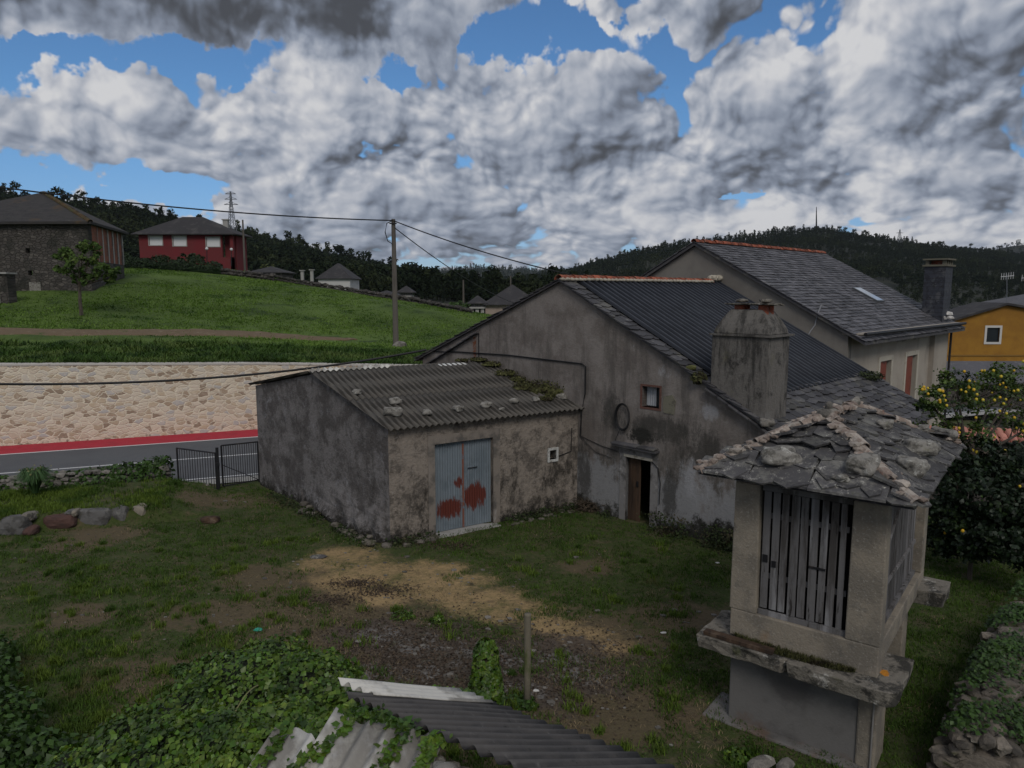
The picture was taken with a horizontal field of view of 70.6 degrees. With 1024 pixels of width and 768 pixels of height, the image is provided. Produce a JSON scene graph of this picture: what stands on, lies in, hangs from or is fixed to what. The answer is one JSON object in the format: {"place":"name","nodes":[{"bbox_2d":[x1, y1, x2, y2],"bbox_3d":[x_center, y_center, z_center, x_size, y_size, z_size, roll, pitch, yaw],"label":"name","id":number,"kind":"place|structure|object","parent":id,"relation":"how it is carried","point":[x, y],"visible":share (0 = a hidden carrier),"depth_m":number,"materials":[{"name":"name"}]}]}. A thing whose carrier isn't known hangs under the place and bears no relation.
{"place":"outdoors","nodes":[
{"label":"outdoors","id":0,"kind":"place"},
{"bbox_2d":[0,327,357,340],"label":"dirt track","id":1,"kind":"structure","parent":0,"point":[91,332],"depth_m":46.32,"materials":[{"name":"soil"}]},
{"bbox_2d":[0,267,490,362],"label":"meadow","id":2,"kind":"structure","parent":0,"point":[425,313],"depth_m":58.57,"materials":[{"name":"plant"}]},
{"bbox_2d":[0,272,16,303],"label":"hut","id":3,"kind":"object","parent":2,"relation":"on","point":[8,292],"visible":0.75,"depth_m":53.64,"materials":[{"name":"concrete"}]},
{"bbox_2d":[0,191,128,290],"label":"stone barn","id":4,"kind":"structure","parent":2,"relation":"on","point":[42,227],"depth_m":59.42,"materials":[{"name":"stone"}]},
{"bbox_2d":[50,239,121,315],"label":"young tree","id":5,"kind":"object","parent":2,"relation":"on","point":[66,253],"visible":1,"depth_m":50.98,"materials":[{"name":"green plant"}]},
{"bbox_2d":[124,253,223,274],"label":"hedge","id":6,"kind":"object","parent":2,"relation":"on","point":[175,265],"visible":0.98,"depth_m":81.62,"materials":[{"name":"green plant"}]},
{"bbox_2d":[177,253,204,263],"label":"garden bush","id":7,"kind":"object","parent":2,"relation":"on","point":[190,255],"visible":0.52,"depth_m":94.52,"materials":[{"name":"green plant"}]},
{"bbox_2d":[131,217,252,270],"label":"red house","id":8,"kind":"structure","parent":2,"relation":"on","point":[174,239],"depth_m":98.48,"materials":[{"name":"paint"}]},
{"bbox_2d":[148,235,162,245],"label":"window","id":9,"kind":"structure","parent":8,"relation":"in","point":[155,240],"depth_m":98.40,"materials":[{"name":"plastic"}]},
{"bbox_2d":[172,235,186,246],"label":"window","id":10,"kind":"structure","parent":8,"relation":"in","point":[178,240],"depth_m":98.40,"materials":[{"name":"plastic"}]},
{"bbox_2d":[205,237,220,246],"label":"window","id":11,"kind":"structure","parent":8,"relation":"in","point":[211,241],"depth_m":98.43,"materials":[{"name":"plastic"}]},
{"bbox_2d":[0,362,416,445],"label":"retaining wall","id":12,"kind":"structure","parent":2,"relation":"on","point":[34,414],"depth_m":31.89,"materials":[{"name":"stone"}]},
{"bbox_2d":[0,335,429,364],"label":"bank grass","id":13,"kind":"structure","parent":2,"relation":"on","point":[211,351],"depth_m":37.41,"materials":[{"name":"plant"}]},
{"bbox_2d":[242,220,245,270],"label":"utility pole","id":14,"kind":"object","parent":2,"relation":"on","point":[244,259],"visible":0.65,"depth_m":94.39,"materials":[{"name":"concrete"}]},
{"bbox_2d":[221,268,275,280],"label":"dry stone wall","id":15,"kind":"structure","parent":2,"relation":"on","point":[247,274],"depth_m":82.78,"materials":[{"name":"stone"}]},
{"bbox_2d":[252,266,295,277],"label":"outbuilding","id":16,"kind":"structure","parent":2,"relation":"on","point":[276,271],"depth_m":124.36,"materials":[{"name":"stone"}]},
{"bbox_2d":[315,263,361,290],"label":"white house","id":17,"kind":"structure","parent":2,"relation":"on","point":[338,274],"depth_m":148.79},
{"bbox_2d":[275,275,473,312],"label":"dry stone wall","id":18,"kind":"structure","parent":2,"relation":"on","point":[364,291],"depth_m":78.36,"materials":[{"name":"stone"}]},
{"bbox_2d":[385,219,406,346],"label":"utility pole","id":19,"kind":"object","parent":2,"relation":"on","point":[397,342],"visible":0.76,"depth_m":50.43,"materials":[{"name":"concrete"}]},
{"bbox_2d":[0,186,392,220],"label":"overhead cable","id":20,"kind":"object","parent":19,"relation":"attached to","point":[188,208],"visible":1,"depth_m":43.14,"materials":[{"name":"rubber"}]},
{"bbox_2d":[395,228,513,302],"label":"overhead cable","id":21,"kind":"object","parent":19,"relation":"attached to","point":[446,265],"visible":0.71,"depth_m":61.10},
{"bbox_2d":[393,220,570,274],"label":"overhead cable","id":22,"kind":"object","parent":19,"relation":"attached to","point":[482,251],"visible":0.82,"depth_m":46.15,"materials":[{"name":"rubber"}]},
{"bbox_2d":[397,286,415,298],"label":"granary","id":23,"kind":"structure","parent":2,"relation":"on","point":[406,291],"depth_m":104.21,"materials":[{"name":"stone"}]},
{"bbox_2d":[467,296,487,312],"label":"granary","id":24,"kind":"structure","parent":2,"relation":"on","point":[477,303],"depth_m":89.50,"materials":[{"name":"stone"}]},
{"bbox_2d":[484,284,527,313],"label":"pink house","id":25,"kind":"structure","parent":2,"relation":"on","point":[511,293],"depth_m":94.82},
{"bbox_2d":[407,296,465,303],"bbox_3d":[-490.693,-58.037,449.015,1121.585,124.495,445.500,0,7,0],"label":"hill","id":26,"kind":"structure","parent":0,"point":[440,301],"depth_m":300.35,"materials":[{"name":"plant"}]},
{"bbox_2d":[224,191,237,230],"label":"lattice tower","id":27,"kind":"structure","parent":26,"relation":"on","point":[230,204],"depth_m":322.16,"materials":[{"name":"metal"}]},
{"bbox_2d":[0,180,588,305],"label":"forest","id":28,"kind":"object","parent":26,"relation":"on","point":[288,253],"visible":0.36,"depth_m":328.95,"materials":[{"name":"green plant"}]},
{"bbox_2d":[443,268,538,277],"bbox_3d":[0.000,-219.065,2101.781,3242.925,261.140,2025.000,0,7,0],"label":"hill","id":29,"kind":"structure","parent":0,"point":[501,272],"depth_m":2370.20,"materials":[{"name":"plant"}]},
{"bbox_2d":[440,263,547,278],"bbox_3d":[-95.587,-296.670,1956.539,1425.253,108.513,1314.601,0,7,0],"label":"forest","id":30,"kind":"object","parent":29,"relation":"on","point":[479,268],"visible":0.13,"depth_m":2379.69,"materials":[{"name":"plant"}]},
{"bbox_2d":[0,407,1004,480],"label":"road","id":31,"kind":"structure","parent":0,"point":[81,458],"depth_m":28.32,"materials":[{"name":"asphalt"}]},
{"bbox_2d":[0,453,256,473],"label":"lane marking","id":32,"kind":"object","parent":31,"relation":"on","point":[118,464],"visible":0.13,"depth_m":27.01,"materials":[{"name":"white paint"}]},
{"bbox_2d":[0,429,257,453],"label":"cycle lane","id":33,"kind":"structure","parent":31,"relation":"on","point":[11,449],"depth_m":31.29,"materials":[{"name":"asphalt"}]},
{"bbox_2d":[0,436,257,454],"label":"lane marking","id":34,"kind":"object","parent":31,"relation":"on","point":[127,445],"visible":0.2,"depth_m":30.37,"materials":[{"name":"white paint"}]},
{"bbox_2d":[0,417,1023,767],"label":"yard","id":35,"kind":"structure","parent":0,"point":[498,605],"depth_m":15.08,"materials":[{"name":"plant"}]},
{"bbox_2d":[0,514,32,534],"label":"edging stone","id":36,"kind":"object","parent":35,"relation":"on","point":[17,524],"visible":0.81,"depth_m":19.31,"materials":[{"name":"stone"}]},
{"bbox_2d":[21,511,38,520],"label":"edging stone","id":37,"kind":"object","parent":35,"relation":"on","point":[31,515],"visible":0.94,"depth_m":19.56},
{"bbox_2d":[22,524,39,535],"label":"edging stone","id":38,"kind":"object","parent":35,"relation":"on","point":[34,529],"visible":0.99,"depth_m":19.31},
{"bbox_2d":[0,634,87,767],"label":"bramble","id":39,"kind":"object","parent":35,"relation":"on","point":[22,739],"visible":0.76,"depth_m":9.94,"materials":[{"name":"green plant"}]},
{"bbox_2d":[43,513,77,528],"bbox_3d":[-12.389,3.797,19.890,0.864,0.465,0.444,0,7,0],"label":"edging stone","id":40,"kind":"object","parent":35,"relation":"on","point":[59,521],"visible":0.93,"depth_m":19.72,"materials":[{"name":"stone"}]},
{"bbox_2d":[0,464,171,489],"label":"dry stone wall","id":41,"kind":"structure","parent":35,"relation":"on","point":[62,474],"depth_m":23.34,"materials":[{"name":"stone"}]},
{"bbox_2d":[0,455,174,491],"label":"ivy","id":42,"kind":"object","parent":41,"relation":"on","point":[156,463],"visible":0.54,"depth_m":23.50,"materials":[{"name":"green plant"}]},
{"bbox_2d":[0,476,186,519],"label":"terrace grass","id":43,"kind":"structure","parent":35,"relation":"on","point":[79,493],"depth_m":21.30,"materials":[{"name":"plant"}]},
{"bbox_2d":[10,465,58,492],"bbox_3d":[-14.220,2.843,21.549,1.332,0.816,1.324,0,7,0],"label":"strap leaf plant","id":44,"kind":"object","parent":43,"relation":"on","point":[33,478],"visible":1,"depth_m":21.38,"materials":[{"name":"plant"}]},
{"bbox_2d":[77,508,111,525],"bbox_3d":[-11.686,3.741,20.151,1.053,0.600,0.408,0,7,0],"label":"edging stone","id":45,"kind":"object","parent":35,"relation":"on","point":[96,516],"visible":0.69,"depth_m":19.99,"materials":[{"name":"stone"}]},
{"bbox_2d":[112,505,128,520],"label":"edging stone","id":46,"kind":"object","parent":35,"relation":"on","point":[117,513],"visible":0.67,"depth_m":20.22,"materials":[{"name":"stone"}]},
{"bbox_2d":[132,503,147,515],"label":"edging stone","id":47,"kind":"object","parent":35,"relation":"on","point":[140,509],"visible":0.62,"depth_m":20.40,"materials":[{"name":"stone"}]},
{"bbox_2d":[169,662,195,677],"bbox_3d":[-5.621,4.892,12.395,0.514,0.229,0.424,0,7,0],"label":"weed clump","id":48,"kind":"object","parent":35,"relation":"on","point":[179,670],"visible":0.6,"depth_m":12.34,"materials":[{"name":"green plant"}]},
{"bbox_2d":[200,515,220,523],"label":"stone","id":49,"kind":"object","parent":35,"relation":"on","point":[214,519],"visible":1,"depth_m":20.30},
{"bbox_2d":[176,441,259,489],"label":"iron gate","id":50,"kind":"structure","parent":35,"relation":"on","point":[217,464],"depth_m":24.03,"materials":[{"name":"metal"}]},
{"bbox_2d":[9,534,685,766],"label":"tussocks","id":51,"kind":"object","parent":35,"relation":"on","point":[98,714],"visible":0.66,"depth_m":13.35,"materials":[{"name":"green plant"}]},
{"bbox_2d":[13,484,716,745],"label":"gravel","id":52,"kind":"structure","parent":35,"relation":"on","point":[551,702],"depth_m":13.91,"materials":[{"name":"gravel"}]},
{"bbox_2d":[389,609,415,621],"bbox_3d":[-2.178,4.636,14.471,0.538,0.222,0.403,0,7,0],"label":"weed clump","id":53,"kind":"object","parent":35,"relation":"on","point":[402,614],"visible":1,"depth_m":14.41,"materials":[{"name":"green plant"}]},
{"bbox_2d":[248,360,583,543],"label":"garage shed","id":54,"kind":"structure","parent":35,"relation":"on","point":[333,446],"depth_m":20.36,"materials":[{"name":"paint"}]},
{"bbox_2d":[383,407,402,416],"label":"roof stone","id":55,"kind":"object","parent":54,"relation":"on","point":[395,411],"visible":1,"depth_m":18.79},
{"bbox_2d":[389,397,402,404],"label":"roof stone","id":56,"kind":"object","parent":54,"relation":"on","point":[395,400],"visible":1,"depth_m":19.54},
{"bbox_2d":[435,441,461,531],"bbox_3d":[-1.744,2.764,19.583,0.885,2.440,0.072,-5,9,-32],"label":"door leaf","id":57,"kind":"structure","parent":54,"relation":"in","point":[448,456],"depth_m":19.58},
{"bbox_2d":[464,438,490,526],"bbox_3d":[-0.977,2.703,20.051,0.875,2.440,0.105,-5,9,-32],"label":"door leaf","id":58,"kind":"structure","parent":54,"relation":"in","point":[477,452],"depth_m":20.06,"materials":[{"name":"paint"}]},
{"bbox_2d":[455,357,564,400],"bbox_3d":[0.110,-0.164,22.841,4.412,1.186,1.458,6,9,37],"label":"moss heap","id":59,"kind":"object","parent":54,"relation":"on","point":[549,391],"visible":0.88,"depth_m":22.09,"materials":[{"name":"plant"}]},
{"bbox_2d":[428,614,444,624],"bbox_3d":[-1.482,4.659,14.256,0.341,0.227,0.264,0,7,0],"label":"weed clump","id":60,"kind":"object","parent":35,"relation":"on","point":[435,619],"visible":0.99,"depth_m":14.22,"materials":[{"name":"green plant"}]},
{"bbox_2d":[298,501,575,547],"bbox_3d":[-2.213,3.825,20.042,8.195,0.412,3.409,0,7,0],"label":"foot rubble","id":61,"kind":"object","parent":35,"relation":"on","point":[368,541],"visible":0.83,"depth_m":19.17,"materials":[{"name":"stone"}]},
{"bbox_2d":[248,677,674,767],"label":"lean to","id":62,"kind":"object","parent":35,"relation":"on","point":[500,734],"visible":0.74,"depth_m":5.98,"materials":[{"name":"metal"}]},
{"bbox_2d":[35,632,491,767],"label":"ivy","id":63,"kind":"object","parent":62,"relation":"on","point":[229,708],"visible":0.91,"depth_m":7.43,"materials":[{"name":"green plant"}]},
{"bbox_2d":[185,539,746,767],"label":"leaf litter","id":64,"kind":"object","parent":35,"relation":"on","point":[404,655],"visible":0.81,"depth_m":12.99,"materials":[{"name":"brown plant"}]},
{"bbox_2d":[468,637,503,703],"bbox_3d":[-0.421,4.588,11.531,0.602,1.134,0.608,0,7,0],"label":"ivy post","id":65,"kind":"object","parent":35,"relation":"on","point":[488,670],"visible":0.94,"depth_m":11.37,"materials":[{"name":"plant"}]},
{"bbox_2d":[264,489,732,555],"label":"wall foot weeds","id":66,"kind":"object","parent":35,"relation":"on","point":[717,544],"depth_m":19.27,"materials":[{"name":"plant"}]},
{"bbox_2d":[492,690,522,705],"bbox_3d":[-0.049,5.018,11.510,0.522,0.230,0.417,0,7,0],"label":"weed clump","id":67,"kind":"object","parent":35,"relation":"on","point":[504,698],"visible":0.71,"depth_m":11.44,"materials":[{"name":"green plant"}]},
{"bbox_2d":[1,486,1016,767],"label":"dry straw","id":68,"kind":"object","parent":35,"relation":"on","point":[475,638],"visible":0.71,"depth_m":13.82,"materials":[{"name":"plant"}]},
{"bbox_2d":[515,612,539,710],"bbox_3d":[0.216,4.361,11.261,0.388,1.655,0.327,-3,8,-20],"label":"fence post","id":69,"kind":"object","parent":35,"relation":"on","point":[527,701],"visible":0.98,"depth_m":11.22,"materials":[{"name":"brown wood"}]},
{"bbox_2d":[567,496,605,513],"bbox_3d":[2.199,3.612,21.445,1.357,0.502,0.954,0,7,0],"label":"brushwood","id":70,"kind":"object","parent":35,"relation":"on","point":[583,507],"visible":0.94,"depth_m":21.34,"materials":[{"name":"plant"}]},
{"bbox_2d":[414,274,940,545],"bbox_3d":[5.008,-0.043,24.886,9.640,7.482,15.235,-7,10,-45],"label":"farmhouse","id":71,"kind":"object","parent":35,"relation":"on","point":[599,348],"visible":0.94,"depth_m":20.59,"materials":[{"name":"stone"}]},
{"bbox_2d":[0,349,426,384],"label":"overhead cable","id":72,"kind":"object","parent":71,"relation":"attached to","point":[203,378],"visible":0.96,"depth_m":23.56,"materials":[{"name":"rubber"}]},
{"bbox_2d":[614,403,629,440],"bbox_3d":[3.098,1.088,20.323,0.060,1.120,0.537,-7,10,-42],"label":"wire coil","id":73,"kind":"object","parent":71,"relation":"hanging from","point":[615,418],"visible":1,"depth_m":20.36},
{"bbox_2d":[628,457,640,521],"bbox_3d":[3.457,2.964,20.489,0.398,1.850,0.097,7,10,44],"label":"door leaf","id":74,"kind":"structure","parent":71,"relation":"in","point":[634,484],"depth_m":20.49,"materials":[{"name":"paint"}]},
{"bbox_2d":[640,384,661,410],"bbox_3d":[3.853,0.350,19.750,0.680,0.684,0.252,7,10,44],"label":"window","id":75,"kind":"structure","parent":71,"relation":"in","point":[654,392],"depth_m":19.81,"materials":[{"name":"wood"}]},
{"bbox_2d":[686,365,707,384],"bbox_3d":[4.755,-0.230,18.602,0.528,0.484,0.622,0,7,0],"label":"fern tuft","id":76,"kind":"object","parent":71,"relation":"on","point":[694,377],"visible":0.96,"depth_m":18.44,"materials":[{"name":"plant"}]},
{"bbox_2d":[759,418,775,426],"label":"verge stone","id":77,"kind":"object","parent":71,"relation":"on","point":[769,422],"visible":0.98,"depth_m":17.21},
{"bbox_2d":[859,370,884,380],"bbox_3d":[11.680,-0.262,23.668,1.007,0.386,0.634,0,7,0],"label":"scrub","id":78,"kind":"object","parent":71,"relation":"on","point":[873,377],"visible":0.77,"depth_m":23.53,"materials":[{"name":"green plant"}]},
{"bbox_2d":[721,745,759,767],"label":"weed clump","id":79,"kind":"object","parent":35,"relation":"on","point":[740,758],"visible":0.84,"depth_m":10.06,"materials":[{"name":"green plant"}]},
{"bbox_2d":[747,754,775,767],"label":"rock","id":80,"kind":"object","parent":35,"relation":"on","point":[763,761],"depth_m":9.68,"materials":[{"name":"stone"}]},
{"bbox_2d":[776,757,794,767],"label":"rock","id":81,"kind":"object","parent":35,"relation":"on","point":[786,762],"depth_m":9.66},
{"bbox_2d":[693,396,966,767],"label":"granary","id":82,"kind":"structure","parent":35,"relation":"on","point":[825,566],"depth_m":10.21,"materials":[{"name":"stone"}]},
{"bbox_2d":[703,628,774,654],"bbox_3d":[3.306,3.755,10.568,1.020,0.050,0.130,6,9,38],"label":"board","id":83,"kind":"object","parent":82,"relation":"on","point":[739,641],"visible":1,"depth_m":10.53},
{"bbox_2d":[760,445,802,465],"bbox_3d":[3.747,1.015,10.109,0.557,0.311,0.424,0,7,0],"label":"roof stone","id":84,"kind":"object","parent":82,"relation":"on","point":[783,455],"visible":0.94,"depth_m":9.96,"materials":[{"name":"stone"}]},
{"bbox_2d":[732,631,855,672],"bbox_3d":[3.912,3.791,10.207,1.737,0.085,0.276,6,9,38],"label":"moss patch","id":85,"kind":"object","parent":82,"relation":"on","point":[812,660],"visible":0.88,"depth_m":10.07,"materials":[{"name":"plant"}]},
{"bbox_2d":[830,474,849,482],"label":"roof stone","id":86,"kind":"object","parent":82,"relation":"on","point":[841,478],"visible":1,"depth_m":9.38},
{"bbox_2d":[845,452,880,477],"bbox_3d":[4.633,1.058,9.538,0.432,0.305,0.519,4,8,29],"label":"roof stone","id":87,"kind":"object","parent":82,"relation":"on","point":[865,464],"visible":0.98,"depth_m":9.38,"materials":[{"name":"stone"}]},
{"bbox_2d":[876,418,893,429],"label":"roof stone","id":88,"kind":"object","parent":82,"relation":"on","point":[885,424],"visible":0.93,"depth_m":11.18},
{"bbox_2d":[896,455,930,478],"bbox_3d":[5.389,1.118,9.788,0.332,0.302,0.435,-7,10,-44],"label":"roof stone","id":89,"kind":"object","parent":82,"relation":"on","point":[917,467],"visible":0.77,"depth_m":9.66,"materials":[{"name":"stone"}]},
{"bbox_2d":[902,438,940,456],"bbox_3d":[6.068,0.940,10.799,0.537,0.280,0.436,0,7,0],"label":"roof stone","id":90,"kind":"object","parent":82,"relation":"on","point":[925,447],"visible":0.75,"depth_m":10.64,"materials":[{"name":"stone"}]},
{"bbox_2d":[917,424,929,431],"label":"roof stone","id":91,"kind":"object","parent":82,"relation":"on","point":[924,427],"visible":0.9,"depth_m":11.98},
{"bbox_2d":[931,426,958,440],"bbox_3d":[7.291,0.833,12.186,0.262,0.200,0.524,-1,8,-11],"label":"roof stone","id":92,"kind":"object","parent":82,"relation":"on","point":[953,434],"visible":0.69,"depth_m":12.03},
{"bbox_2d":[912,360,1023,507],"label":"citrus tree","id":93,"kind":"object","parent":35,"relation":"on","point":[966,387],"visible":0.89,"depth_m":17.91,"materials":[{"name":"green plant"}]},
{"bbox_2d":[926,432,1023,580],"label":"laurel bush","id":94,"kind":"object","parent":35,"relation":"on","point":[974,532],"visible":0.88,"depth_m":15.90,"materials":[{"name":"green plant"}]},
{"bbox_2d":[926,601,1023,767],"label":"dry stone wall","id":95,"kind":"structure","parent":35,"relation":"on","point":[957,748],"depth_m":9.62,"materials":[{"name":"stone"}]},
{"bbox_2d":[937,574,1023,754],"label":"ivy","id":96,"kind":"object","parent":95,"relation":"on","point":[960,718],"visible":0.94,"depth_m":10.78,"materials":[{"name":"green plant"}]},
{"bbox_2d":[929,425,1023,507],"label":"coped wall","id":97,"kind":"structure","parent":35,"relation":"on","point":[1002,434],"depth_m":21.41,"materials":[{"name":"pink ceramic"}]},
{"bbox_2d":[0,0,1023,270],"label":"sky","id":98,"kind":"structure","parent":0,"point":[563,133],"materials":[{"name":"white"}]},
{"bbox_2d":[191,409,1020,483],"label":"pavement","id":99,"kind":"structure","parent":0,"point":[246,478],"depth_m":25.12,"materials":[{"name":"concrete"}]},
{"bbox_2d":[467,233,1023,312],"bbox_3d":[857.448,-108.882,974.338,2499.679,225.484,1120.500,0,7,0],"label":"hill","id":100,"kind":"structure","parent":0,"point":[890,284],"depth_m":658.51,"materials":[{"name":"plant"}]},
{"bbox_2d":[464,224,1023,308],"bbox_3d":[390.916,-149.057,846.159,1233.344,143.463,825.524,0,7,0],"label":"forest","id":101,"kind":"object","parent":100,"relation":"on","point":[981,258],"visible":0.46,"depth_m":928.54,"materials":[{"name":"green plant"}]},
{"bbox_2d":[996,245,1023,253],"bbox_3d":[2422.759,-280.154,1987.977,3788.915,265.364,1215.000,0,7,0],"label":"distant hill","id":102,"kind":"structure","parent":0,"point":[1016,249],"depth_m":2182.96,"materials":[{"name":"plant"}]},
{"bbox_2d":[985,239,1023,252],"bbox_3d":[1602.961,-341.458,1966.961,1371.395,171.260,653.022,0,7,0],"label":"forest","id":103,"kind":"object","parent":102,"relation":"on","point":[1017,244],"visible":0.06,"depth_m":2206.80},
{"bbox_3d":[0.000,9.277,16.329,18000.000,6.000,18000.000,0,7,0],"label":"ground","id":104,"kind":"structure","parent":0,"visible":0},
{"bbox_2d":[640,239,966,425],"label":"grey house","id":105,"kind":"structure","parent":104,"relation":"on","point":[899,340],"depth_m":29.18,"materials":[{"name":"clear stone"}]},
{"bbox_2d":[878,355,893,385],"bbox_3d":[14.318,-0.041,27.910,0.130,2.100,1.610,7,10,44],"label":"window","id":106,"kind":"structure","parent":105,"relation":"in","point":[882,361],"depth_m":27.88,"materials":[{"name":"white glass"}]},
{"bbox_2d":[903,350,919,398],"bbox_3d":[16.557,-0.330,30.143,0.130,2.100,1.760,7,10,44],"label":"window","id":107,"kind":"structure","parent":105,"relation":"in","point":[908,355],"depth_m":30.11,"materials":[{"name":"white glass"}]},
{"bbox_2d":[944,361,1023,428],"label":"slate outhouse","id":108,"kind":"structure","parent":104,"relation":"on","point":[974,367],"depth_m":40.65,"materials":[{"name":"stone"}]},
{"bbox_2d":[947,302,1023,360],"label":"yellow house","id":109,"kind":"structure","parent":104,"relation":"on","point":[993,331],"depth_m":60.02,"materials":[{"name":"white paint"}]},
{"bbox_2d":[984,326,1002,343],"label":"window","id":110,"kind":"structure","parent":109,"relation":"in","point":[991,333],"depth_m":60.04,"materials":[{"name":"white paint"}]},
{"bbox_2d":[957,294,1023,306],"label":"roof","id":111,"kind":"structure","parent":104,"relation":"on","point":[1018,299],"depth_m":78.84,"materials":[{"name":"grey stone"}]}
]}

